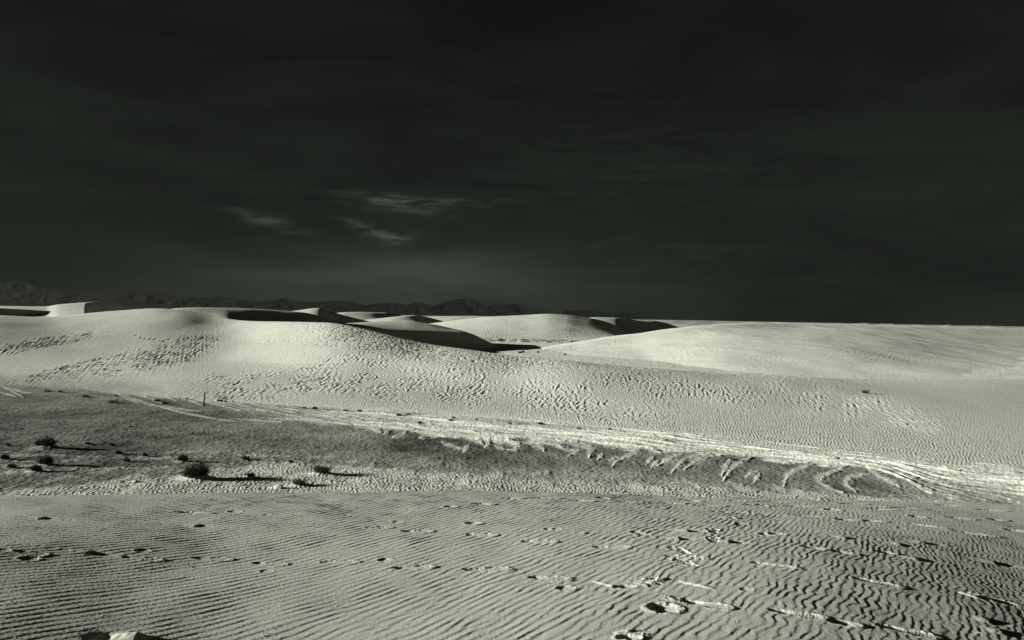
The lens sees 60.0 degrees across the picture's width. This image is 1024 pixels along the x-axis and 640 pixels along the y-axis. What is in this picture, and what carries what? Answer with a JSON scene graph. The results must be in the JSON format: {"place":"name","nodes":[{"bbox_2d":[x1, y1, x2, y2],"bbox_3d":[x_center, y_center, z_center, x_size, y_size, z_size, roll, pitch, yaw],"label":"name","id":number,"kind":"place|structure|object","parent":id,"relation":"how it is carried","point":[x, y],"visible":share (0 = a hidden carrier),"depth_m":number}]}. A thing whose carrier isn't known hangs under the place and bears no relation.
{"place":"outdoors","nodes":[
{"label":"outdoors","id":0,"kind":"place"},
{"bbox_2d":[0,308,49,315],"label":"dune","id":1,"kind":"structure","parent":0,"point":[6,311],"depth_m":178.98},
{"bbox_2d":[0,301,137,316],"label":"dune","id":2,"kind":"structure","parent":0,"point":[76,308],"depth_m":203.22},
{"bbox_2d":[0,288,177,308],"bbox_3d":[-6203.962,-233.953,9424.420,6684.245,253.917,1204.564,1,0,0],"label":"mountain range","id":3,"kind":"structure","parent":0,"point":[27,297],"depth_m":9183.80},
{"bbox_2d":[0,282,363,312],"bbox_3d":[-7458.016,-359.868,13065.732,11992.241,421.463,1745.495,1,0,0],"label":"mountain range","id":4,"kind":"structure","parent":0,"point":[284,304],"depth_m":12551.46},
{"bbox_2d":[174,307,345,323],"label":"dune","id":5,"kind":"structure","parent":0,"point":[245,314],"depth_m":163.31},
{"bbox_2d":[295,308,369,322],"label":"dune","id":6,"kind":"structure","parent":0,"point":[331,315],"depth_m":278.19},
{"bbox_2d":[338,312,400,319],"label":"dune","id":7,"kind":"structure","parent":0,"point":[366,315],"depth_m":542.75},
{"bbox_2d":[366,315,442,323],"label":"dune","id":8,"kind":"structure","parent":0,"point":[419,318],"depth_m":435.46},
{"bbox_2d":[337,321,497,348],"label":"dune","id":9,"kind":"structure","parent":0,"point":[427,333],"depth_m":199.16},
{"bbox_2d":[350,298,554,315],"bbox_3d":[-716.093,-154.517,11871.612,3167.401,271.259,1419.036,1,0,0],"label":"mountain","id":10,"kind":"structure","parent":0,"point":[465,307],"depth_m":11426.15},
{"bbox_2d":[429,316,490,321],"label":"dune","id":11,"kind":"structure","parent":0,"point":[446,318],"depth_m":605.40},
{"bbox_2d":[0,490,1023,639],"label":"rippled dune","id":12,"kind":"structure","parent":0,"point":[453,565],"depth_m":6.13},
{"bbox_2d":[0,315,1023,504],"bbox_3d":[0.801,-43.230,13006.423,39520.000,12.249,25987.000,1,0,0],"label":"ground","id":13,"kind":"structure","parent":0,"point":[374,450],"depth_m":46.78},
{"bbox_2d":[0,454,10,458],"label":"desert shrub","id":14,"kind":"object","parent":13,"relation":"on","point":[5,456],"visible":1,"depth_m":42.97},
{"bbox_2d":[6,464,17,467],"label":"desert shrub","id":15,"kind":"object","parent":13,"relation":"on","point":[11,465],"visible":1,"depth_m":40.59},
{"bbox_2d":[30,464,42,470],"bbox_3d":[-21.401,6.624,39.852,0.748,0.377,0.635,1,0,16],"label":"desert shrub","id":16,"kind":"object","parent":13,"relation":"on","point":[35,467],"visible":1,"depth_m":39.80},
{"bbox_2d":[34,437,42,445],"bbox_3d":[-24.822,6.433,46.926,1.062,0.467,1.110,1,0,0],"label":"desert shrub","id":17,"kind":"object","parent":13,"relation":"on","point":[37,443],"visible":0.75,"depth_m":46.72},
{"bbox_2d":[36,455,56,463],"bbox_3d":[-21.867,6.493,41.682,0.999,0.558,1.056,1,0,0],"label":"desert shrub","id":18,"kind":"object","parent":13,"relation":"on","point":[46,460],"visible":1,"depth_m":41.56},
{"bbox_2d":[39,434,58,445],"bbox_3d":[-24.422,6.316,46.726,1.300,0.643,1.366,1,0,25],"label":"desert shrub","id":19,"kind":"object","parent":13,"relation":"on","point":[49,441],"visible":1,"depth_m":46.68},
{"bbox_2d":[177,453,189,460],"bbox_3d":[-16.106,6.714,43.376,0.807,0.411,0.763,1,0,40],"label":"desert shrub","id":20,"kind":"object","parent":13,"relation":"on","point":[184,457],"visible":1,"depth_m":43.32},
{"bbox_2d":[176,458,216,477],"bbox_3d":[-13.884,6.432,38.918,1.693,0.865,1.884,1,0,40],"label":"desert shrub","id":21,"kind":"object","parent":13,"relation":"on","point":[201,470],"visible":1,"depth_m":38.80},
{"bbox_2d":[246,472,255,476],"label":"desert shrub","id":22,"kind":"object","parent":13,"relation":"on","point":[253,474],"visible":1,"depth_m":39.37},
{"bbox_2d":[291,478,307,484],"bbox_3d":[-9.100,6.936,38.046,0.875,0.318,0.913,1,0,0],"label":"desert shrub","id":23,"kind":"object","parent":13,"relation":"on","point":[300,482],"visible":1,"depth_m":37.93},
{"bbox_2d":[310,462,336,472],"bbox_3d":[-8.711,6.774,40.626,1.383,0.505,1.333,1,0,0],"label":"desert shrub","id":24,"kind":"object","parent":13,"relation":"on","point":[322,469],"visible":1,"depth_m":40.56},
{"bbox_2d":[0,308,1023,472],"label":"dune","id":25,"kind":"structure","parent":0,"point":[161,352],"depth_m":84.26},
{"bbox_2d":[0,0,1023,326],"label":"sky","id":26,"kind":"structure","parent":0,"point":[808,161]},
{"bbox_2d":[429,314,634,340],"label":"dune","id":27,"kind":"structure","parent":0,"point":[551,327],"depth_m":335.68},
{"bbox_2d":[561,310,646,319],"bbox_3d":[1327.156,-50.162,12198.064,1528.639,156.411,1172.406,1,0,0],"label":"mountain","id":28,"kind":"structure","parent":0,"point":[586,313],"depth_m":11851.33},
{"bbox_2d":[591,317,667,333],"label":"dune","id":29,"kind":"structure","parent":0,"point":[633,326],"depth_m":470.60},
{"bbox_2d":[638,320,679,328],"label":"dune","id":30,"kind":"structure","parent":0,"point":[666,325],"depth_m":633.76},
{"bbox_2d":[540,322,1023,376],"bbox_3d":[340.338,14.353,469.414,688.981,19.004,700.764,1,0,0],"label":"dune","id":31,"kind":"structure","parent":0,"point":[780,348],"depth_m":188.60}
]}

